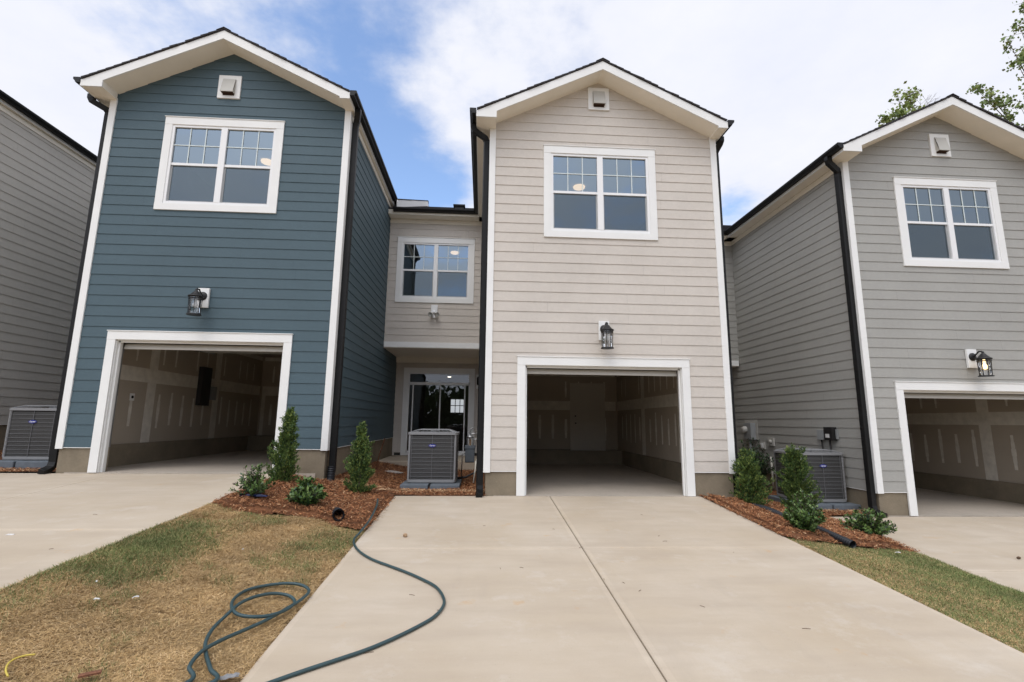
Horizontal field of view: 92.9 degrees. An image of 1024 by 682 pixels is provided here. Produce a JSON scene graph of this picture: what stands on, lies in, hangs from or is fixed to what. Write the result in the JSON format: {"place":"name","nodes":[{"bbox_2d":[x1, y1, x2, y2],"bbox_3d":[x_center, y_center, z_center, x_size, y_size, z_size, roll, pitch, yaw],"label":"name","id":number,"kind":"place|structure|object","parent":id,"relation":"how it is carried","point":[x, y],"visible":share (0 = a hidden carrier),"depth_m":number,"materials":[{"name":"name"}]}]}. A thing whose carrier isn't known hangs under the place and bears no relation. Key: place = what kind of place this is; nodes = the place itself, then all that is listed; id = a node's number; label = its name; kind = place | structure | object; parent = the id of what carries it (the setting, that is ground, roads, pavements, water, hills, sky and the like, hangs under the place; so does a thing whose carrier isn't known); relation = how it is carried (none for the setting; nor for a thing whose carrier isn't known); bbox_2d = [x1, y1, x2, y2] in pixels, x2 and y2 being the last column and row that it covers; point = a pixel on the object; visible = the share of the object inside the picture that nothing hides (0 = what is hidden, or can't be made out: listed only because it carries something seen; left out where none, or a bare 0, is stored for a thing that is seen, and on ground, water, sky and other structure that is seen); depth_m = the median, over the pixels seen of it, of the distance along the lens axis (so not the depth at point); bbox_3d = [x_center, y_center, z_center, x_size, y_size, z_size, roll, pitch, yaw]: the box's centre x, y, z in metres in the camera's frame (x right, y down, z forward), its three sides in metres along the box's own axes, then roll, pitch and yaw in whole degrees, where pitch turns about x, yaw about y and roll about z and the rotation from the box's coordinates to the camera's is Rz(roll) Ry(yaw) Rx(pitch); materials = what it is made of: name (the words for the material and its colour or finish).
{"place":"outdoors","nodes":[
{"label":"outdoors","id":0,"kind":"place"},
{"bbox_2d":[0,473,269,591],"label":"driveway","id":1,"kind":"structure","parent":0,"point":[41,515],"depth_m":5.69,"materials":[{"name":"concrete"}]},
{"bbox_2d":[0,455,1023,681],"bbox_3d":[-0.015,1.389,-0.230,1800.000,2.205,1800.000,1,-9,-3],"label":"lawn ground","id":2,"kind":"structure","parent":0,"point":[154,612],"depth_m":3.54,"materials":[{"name":"plant"}]},
{"bbox_2d":[4,653,35,676],"bbox_3d":[-2.734,1.780,2.675,0.077,0.035,0.216,3,-10,-15],"label":"plastic tube","id":3,"kind":"object","parent":2,"relation":"on","point":[6,666],"visible":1,"depth_m":2.70,"materials":[{"name":"yellow plastic"}]},
{"bbox_2d":[0,450,56,471],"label":"bark mulch","id":4,"kind":"object","parent":2,"relation":"on","point":[23,469],"visible":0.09,"depth_m":8.20,"materials":[{"name":"brown wood"}]},
{"bbox_2d":[0,460,55,472],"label":"equipment pad","id":5,"kind":"object","parent":4,"relation":"on","point":[22,464],"visible":0.36,"depth_m":8.40,"materials":[{"name":"grey concrete"}]},
{"bbox_2d":[2,405,56,459],"bbox_3d":[-8.592,1.697,9.087,0.924,0.970,0.864,1,-9,-3],"label":"air conditioner","id":6,"kind":"object","parent":5,"relation":"on","point":[29,433],"visible":0.68,"depth_m":8.68,"materials":[{"name":"grey metal"}]},
{"bbox_2d":[0,90,96,449],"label":"townhouse","id":7,"kind":"structure","parent":2,"relation":"on","point":[47,171],"depth_m":10.52,"materials":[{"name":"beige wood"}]},
{"bbox_2d":[77,669,101,678],"bbox_3d":[-2.347,1.850,2.708,0.100,0.013,0.036,6,-11,-31],"label":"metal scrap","id":8,"kind":"object","parent":2,"relation":"on","point":[90,673],"visible":1,"depth_m":2.70,"materials":[{"name":"orange metal"}]},
{"bbox_2d":[219,672,239,679],"bbox_3d":[-1.679,1.987,2.894,0.107,0.020,0.069,5,-10,-26],"label":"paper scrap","id":9,"kind":"object","parent":2,"relation":"on","point":[227,676],"visible":0.95,"depth_m":2.89,"materials":[{"name":"paper"}]},
{"bbox_2d":[37,26,428,480],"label":"townhouse","id":10,"kind":"structure","parent":2,"relation":"on","point":[284,257],"depth_m":8.91,"materials":[{"name":"blue wood"}]},
{"bbox_2d":[108,343,282,458],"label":"overhead door","id":11,"kind":"structure","parent":10,"relation":"in","point":[206,348],"depth_m":8.57,"materials":[{"name":"grey paint"}]},
{"bbox_2d":[186,288,210,315],"bbox_3d":[-5.373,-0.686,8.319,0.240,0.527,0.360,1,-9,-3],"label":"wall lantern","id":12,"kind":"object","parent":10,"relation":"attached to","point":[200,297],"depth_m":8.28,"materials":[{"name":"black metal"}]},
{"bbox_2d":[153,115,285,213],"bbox_3d":[-5.336,-3.232,8.941,2.158,1.825,0.096,1,-9,-3],"label":"window","id":13,"kind":"structure","parent":10,"relation":"in","point":[172,123],"depth_m":8.93,"materials":[{"name":"white plastic"}]},
{"bbox_2d":[261,158,270,165],"bbox_3d":[-5.409,-3.947,10.768,0.270,0.044,0.270,1,-9,-3],"label":"ceiling light","id":14,"kind":"object","parent":10,"relation":"attached to","point":[265,161],"visible":0.7,"depth_m":10.70,"materials":[{"name":"beige"}]},
{"bbox_2d":[211,461,485,530],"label":"bark mulch","id":15,"kind":"object","parent":2,"relation":"on","point":[337,480],"visible":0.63,"depth_m":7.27,"materials":[{"name":"brown wood"}]},
{"bbox_2d":[228,462,275,497],"bbox_3d":[-3.423,1.844,6.438,0.468,0.476,0.628,1,-9,-3],"label":"shrub","id":16,"kind":"object","parent":15,"relation":"on","point":[256,485],"visible":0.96,"depth_m":6.38,"materials":[{"name":"green plant"}]},
{"bbox_2d":[237,494,268,496],"bbox_3d":[-3.388,2.014,6.365,0.406,0.037,0.101,2,-9,-6],"label":"plastic sheet","id":17,"kind":"object","parent":15,"relation":"on","point":[258,495],"visible":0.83,"depth_m":6.34,"materials":[{"name":"blue plastic"}]},
{"bbox_2d":[265,406,300,482],"bbox_3d":[-3.484,1.623,7.495,0.550,1.231,0.550,1,-9,-3],"label":"arborvitae","id":18,"kind":"object","parent":15,"relation":"on","point":[283,455],"visible":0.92,"depth_m":7.44,"materials":[{"name":"green plant"}]},
{"bbox_2d":[286,475,328,505],"bbox_3d":[-2.739,2.013,6.519,0.516,0.430,0.554,1,-9,-3],"label":"shrub","id":19,"kind":"object","parent":15,"relation":"on","point":[308,491],"visible":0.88,"depth_m":6.44,"materials":[{"name":"green plant"}]},
{"bbox_2d":[326,466,335,481],"bbox_3d":[-3.008,2.348,8.004,0.150,0.512,0.729,3,-10,-15],"label":"drain pipe","id":20,"kind":"object","parent":15,"relation":"on","point":[330,476],"visible":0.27,"depth_m":8.24,"materials":[{"name":"black plastic"}]},
{"bbox_2d":[332,506,344,520],"bbox_3d":[-2.421,2.316,6.600,0.205,0.243,1.109,6,-11,-29],"label":"drain pipe","id":21,"kind":"object","parent":15,"relation":"on","point":[337,509],"visible":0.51,"depth_m":6.16,"materials":[{"name":"black plastic"}]},
{"bbox_2d":[343,421,376,493],"bbox_3d":[-2.418,1.863,7.784,0.523,1.225,0.548,-1,-10,12],"label":"arborvitae","id":22,"kind":"object","parent":15,"relation":"on","point":[360,476],"visible":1,"depth_m":7.70,"materials":[{"name":"green plant"}]},
{"bbox_2d":[376,438,384,468],"bbox_3d":[-2.927,2.554,10.799,0.189,0.785,0.020,4,-10,-20],"label":"wooden stake","id":23,"kind":"object","parent":15,"relation":"on","point":[379,453],"visible":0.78,"depth_m":10.80,"materials":[{"name":"brown wood"}]},
{"bbox_2d":[387,470,402,473],"bbox_3d":[-2.613,2.879,10.653,0.499,0.100,0.222,1,-9,-3],"label":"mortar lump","id":24,"kind":"object","parent":15,"relation":"on","point":[396,472],"visible":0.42,"depth_m":10.59,"materials":[{"name":"grey concrete"}]},
{"bbox_2d":[400,479,461,489],"bbox_3d":[-1.506,2.764,9.271,1.060,0.200,1.200,1,-9,-3],"label":"equipment pad","id":25,"kind":"object","parent":15,"relation":"on","point":[425,486],"visible":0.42,"depth_m":8.71,"materials":[{"name":"grey concrete"}]},
{"bbox_2d":[407,429,459,482],"bbox_3d":[-1.501,2.190,9.386,0.924,0.970,0.864,1,-9,-3],"label":"air conditioner","id":26,"kind":"object","parent":25,"relation":"on","point":[432,455],"visible":1,"depth_m":8.99,"materials":[{"name":"grey metal"}]},
{"bbox_2d":[457,463,476,478],"bbox_3d":[-0.816,2.403,9.686,0.604,0.660,0.089,5,-10,-23],"label":"refrigerant line","id":27,"kind":"object","parent":26,"relation":"attached to","point":[465,476],"visible":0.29,"depth_m":9.59,"materials":[{"name":"black plastic"}]},
{"bbox_2d":[376,58,739,499],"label":"townhouse","id":28,"kind":"structure","parent":2,"relation":"on","point":[537,278],"depth_m":9.18,"materials":[{"name":"beige"}]},
{"bbox_2d":[428,305,439,317],"bbox_3d":[-2.067,-0.799,12.898,0.306,0.360,0.193,1,-9,-3],"label":"twin floodlight","id":29,"kind":"object","parent":28,"relation":"attached to","point":[433,313],"visible":1,"depth_m":12.94,"materials":[{"name":"white plastic"}]},
{"bbox_2d":[395,236,474,303],"bbox_3d":[-2.071,-1.919,13.197,2.114,1.827,0.096,1,-9,-3],"label":"window","id":30,"kind":"structure","parent":28,"relation":"in","point":[402,240],"depth_m":13.18,"materials":[{"name":"white plastic"}]},
{"bbox_2d":[400,368,474,455],"bbox_3d":[-2.203,2.099,14.571,2.130,2.575,0.096,1,-9,-3],"label":"patio door","id":31,"kind":"structure","parent":28,"relation":"in","point":[407,371],"depth_m":14.62,"materials":[{"name":"white plastic"}]},
{"bbox_2d":[450,399,463,412],"bbox_3d":[-2.380,2.820,21.142,0.610,0.620,0.032,1,-9,-3],"label":"rear window","id":32,"kind":"structure","parent":28,"relation":"in","point":[455,405],"depth_m":21.12,"materials":[{"name":"white plastic"}]},
{"bbox_2d":[461,427,476,476],"bbox_3d":[-0.843,2.361,10.320,0.465,1.052,0.183,1,-9,-3],"label":"gas meter","id":33,"kind":"object","parent":28,"relation":"attached to","point":[469,453],"visible":0.92,"depth_m":10.25,"materials":[{"name":"grey metal"}]},
{"bbox_2d":[473,460,476,482],"bbox_3d":[-0.649,2.465,9.464,0.264,0.557,0.056,10,-13,-44],"label":"condensate pipe","id":34,"kind":"object","parent":28,"relation":"attached to","point":[474,471],"visible":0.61,"depth_m":9.40,"materials":[{"name":"beige plastic"}]},
{"bbox_2d":[573,184,584,190],"bbox_3d":[1.526,-3.485,11.073,0.270,0.044,0.270,1,-9,-3],"label":"ceiling light","id":35,"kind":"object","parent":28,"relation":"attached to","point":[577,187],"visible":0.92,"depth_m":11.02,"materials":[{"name":"beige"}]},
{"bbox_2d":[570,383,605,449],"bbox_3d":[2.364,2.469,15.170,1.100,2.310,0.111,1,-9,-3],"label":"house door","id":36,"kind":"structure","parent":28,"relation":"in","point":[587,400],"depth_m":15.20,"materials":[{"name":"beige"}]},
{"bbox_2d":[543,144,657,240],"bbox_3d":[1.656,-2.785,9.150,2.158,1.825,0.096,1,-9,-3],"label":"window","id":37,"kind":"structure","parent":28,"relation":"in","point":[550,151],"depth_m":9.15,"materials":[{"name":"white plastic"}]},
{"bbox_2d":[527,368,681,467],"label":"overhead door","id":38,"kind":"structure","parent":28,"relation":"in","point":[561,371],"depth_m":8.78,"materials":[{"name":"grey paint"}]},
{"bbox_2d":[598,321,613,348],"bbox_3d":[1.647,-0.117,8.511,0.240,0.527,0.360,1,-9,-3],"label":"wall lantern","id":39,"kind":"object","parent":28,"relation":"attached to","point":[605,329],"depth_m":8.44,"materials":[{"name":"black metal"}]},
{"bbox_2d":[702,490,913,551],"bbox_3d":[4.791,3.072,9.324,3.360,0.513,6.790,1,-9,-3],"label":"mulch bed","id":40,"kind":"object","parent":2,"relation":"on","point":[829,538],"visible":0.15,"depth_m":6.55,"materials":[{"name":"wood"}]},
{"bbox_2d":[728,447,775,504],"bbox_3d":[4.008,2.296,8.165,0.678,1.027,0.652,1,-9,-3],"label":"arborvitae","id":41,"kind":"object","parent":40,"relation":"on","point":[751,479],"visible":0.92,"depth_m":8.10,"materials":[{"name":"green plant"}]},
{"bbox_2d":[738,437,774,478],"bbox_3d":[5.684,2.879,11.576,1.121,1.187,1.087,1,-9,-3],"label":"shrub","id":42,"kind":"object","parent":40,"relation":"on","point":[762,469],"visible":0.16,"depth_m":11.43,"materials":[{"name":"green plant"}]},
{"bbox_2d":[770,457,773,487],"bbox_3d":[6.211,3.131,11.620,0.044,0.710,0.042,1,-9,-3],"label":"drain pipe","id":43,"kind":"object","parent":40,"relation":"on","point":[772,475],"visible":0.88,"depth_m":11.60,"materials":[{"name":"beige plastic"}]},
{"bbox_2d":[774,442,823,506],"bbox_3d":[4.926,2.338,8.332,0.741,1.196,0.730,-7,-12,40],"label":"arborvitae","id":44,"kind":"object","parent":40,"relation":"on","point":[795,472],"visible":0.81,"depth_m":8.28,"materials":[{"name":"green plant"}]},
{"bbox_2d":[781,488,826,533],"bbox_3d":[3.864,2.263,6.459,0.526,0.615,0.563,1,-9,-3],"label":"shrub","id":45,"kind":"object","parent":40,"relation":"on","point":[801,513],"visible":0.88,"depth_m":6.35,"materials":[{"name":"green plant"}]},
{"bbox_2d":[752,503,856,547],"bbox_3d":[4.064,2.634,7.108,0.148,0.273,2.050,2,-10,-11],"label":"drain pipe","id":46,"kind":"object","parent":40,"relation":"on","point":[847,542],"visible":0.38,"depth_m":6.38,"materials":[{"name":"black plastic"}]},
{"bbox_2d":[768,495,860,510],"bbox_3d":[5.850,3.196,9.495,1.060,0.200,1.200,1,-9,-5],"label":"equipment pad","id":47,"kind":"object","parent":40,"relation":"on","point":[838,506],"visible":0.27,"depth_m":8.95,"materials":[{"name":"grey concrete"}]},
{"bbox_2d":[773,448,846,502],"bbox_3d":[5.855,2.623,9.610,0.924,0.970,0.864,1,-9,-5],"label":"air conditioner","id":48,"kind":"object","parent":47,"relation":"on","point":[827,471],"visible":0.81,"depth_m":9.23,"materials":[{"name":"grey metal"}]},
{"bbox_2d":[839,507,896,536],"bbox_3d":[5.200,2.678,7.167,0.704,0.451,0.749,1,-9,-3],"label":"shrub","id":49,"kind":"object","parent":40,"relation":"on","point":[864,521],"visible":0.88,"depth_m":7.11,"materials":[{"name":"green plant"}]},
{"bbox_2d":[723,93,1023,517],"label":"townhouse","id":50,"kind":"structure","parent":2,"relation":"on","point":[875,282],"depth_m":9.69,"materials":[{"name":"grey"}]},
{"bbox_2d":[741,420,758,449],"bbox_3d":[6.085,2.815,12.537,0.250,1.550,0.580,1,-9,-3],"label":"electric meter","id":51,"kind":"object","parent":50,"relation":"attached to","point":[749,428],"visible":0.83,"depth_m":12.46,"materials":[{"name":"grey metal"}]},
{"bbox_2d":[760,442,765,448],"bbox_3d":[6.215,2.594,12.084,0.050,0.180,0.200,1,-9,-3],"label":"outlet cover","id":52,"kind":"object","parent":50,"relation":"attached to","point":[762,444],"visible":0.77,"depth_m":12.03,"materials":[{"name":"grey plastic"}]},
{"bbox_2d":[768,438,774,445],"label":"hose bib block","id":53,"kind":"structure","parent":50,"relation":"attached to","point":[771,441],"depth_m":11.70,"materials":[{"name":"grey plastic"}]},
{"bbox_2d":[817,430,823,448],"bbox_3d":[6.329,2.294,9.917,0.084,0.951,0.180,1,-9,-3],"label":"junction box","id":54,"kind":"object","parent":50,"relation":"attached to","point":[820,434],"visible":0.67,"depth_m":9.95,"materials":[{"name":"black metal"}]},
{"bbox_2d":[823,427,838,449],"bbox_3d":[6.338,2.215,9.620,0.102,1.011,0.290,1,-9,-3],"label":"disconnect box","id":55,"kind":"object","parent":50,"relation":"attached to","point":[831,433],"visible":0.88,"depth_m":9.63,"materials":[{"name":"black metal"}]},
{"bbox_2d":[892,176,1009,268],"bbox_3d":[8.567,-2.311,9.533,2.158,1.825,0.096,1,-9,-3],"label":"window","id":56,"kind":"structure","parent":50,"relation":"in","point":[1000,261],"depth_m":9.53,"materials":[{"name":"white plastic"}]},
{"bbox_2d":[904,392,1023,399],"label":"overhead door","id":57,"kind":"structure","parent":50,"relation":"in","point":[906,395],"depth_m":9.16,"materials":[{"name":"grey paint"}]},
{"bbox_2d":[965,349,994,376],"bbox_3d":[8.558,0.393,8.888,0.240,0.527,0.360,1,-9,-3],"label":"wall lantern","id":58,"kind":"object","parent":50,"relation":"attached to","point":[973,360],"depth_m":8.88,"materials":[{"name":"black metal"}]},
{"bbox_2d":[787,537,1023,652],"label":"turf grass","id":59,"kind":"structure","parent":2,"relation":"on","point":[929,570],"depth_m":4.92,"materials":[{"name":"plant"}]},
{"bbox_2d":[875,81,938,126],"bbox_3d":[22.929,-3.941,26.337,4.705,22.330,2.500,1,-9,-3],"label":"broadleaf tree","id":60,"kind":"object","parent":2,"relation":"on","point":[902,111],"visible":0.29,"depth_m":27.70,"materials":[{"name":"green plant"}]},
{"bbox_2d":[965,1,1023,127],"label":"broadleaf tree","id":61,"kind":"object","parent":2,"relation":"on","point":[998,98],"visible":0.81,"depth_m":28.56,"materials":[{"name":"green plant"}]},
{"bbox_2d":[0,0,1023,412],"label":"sky","id":62,"kind":"structure","parent":0,"point":[796,79],"materials":[{"name":"blue"}]},
{"bbox_2d":[240,496,1023,681],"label":"driveway","id":63,"kind":"structure","parent":0,"point":[560,606],"depth_m":3.97,"materials":[{"name":"concrete"}]},
{"bbox_2d":[184,498,445,681],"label":"garden hose","id":64,"kind":"object","parent":63,"relation":"on","point":[204,651],"visible":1,"depth_m":3.53,"materials":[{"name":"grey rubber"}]},
{"bbox_2d":[832,517,1023,593],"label":"driveway","id":65,"kind":"structure","parent":0,"point":[990,548],"depth_m":7.05,"materials":[{"name":"concrete"}]}
]}

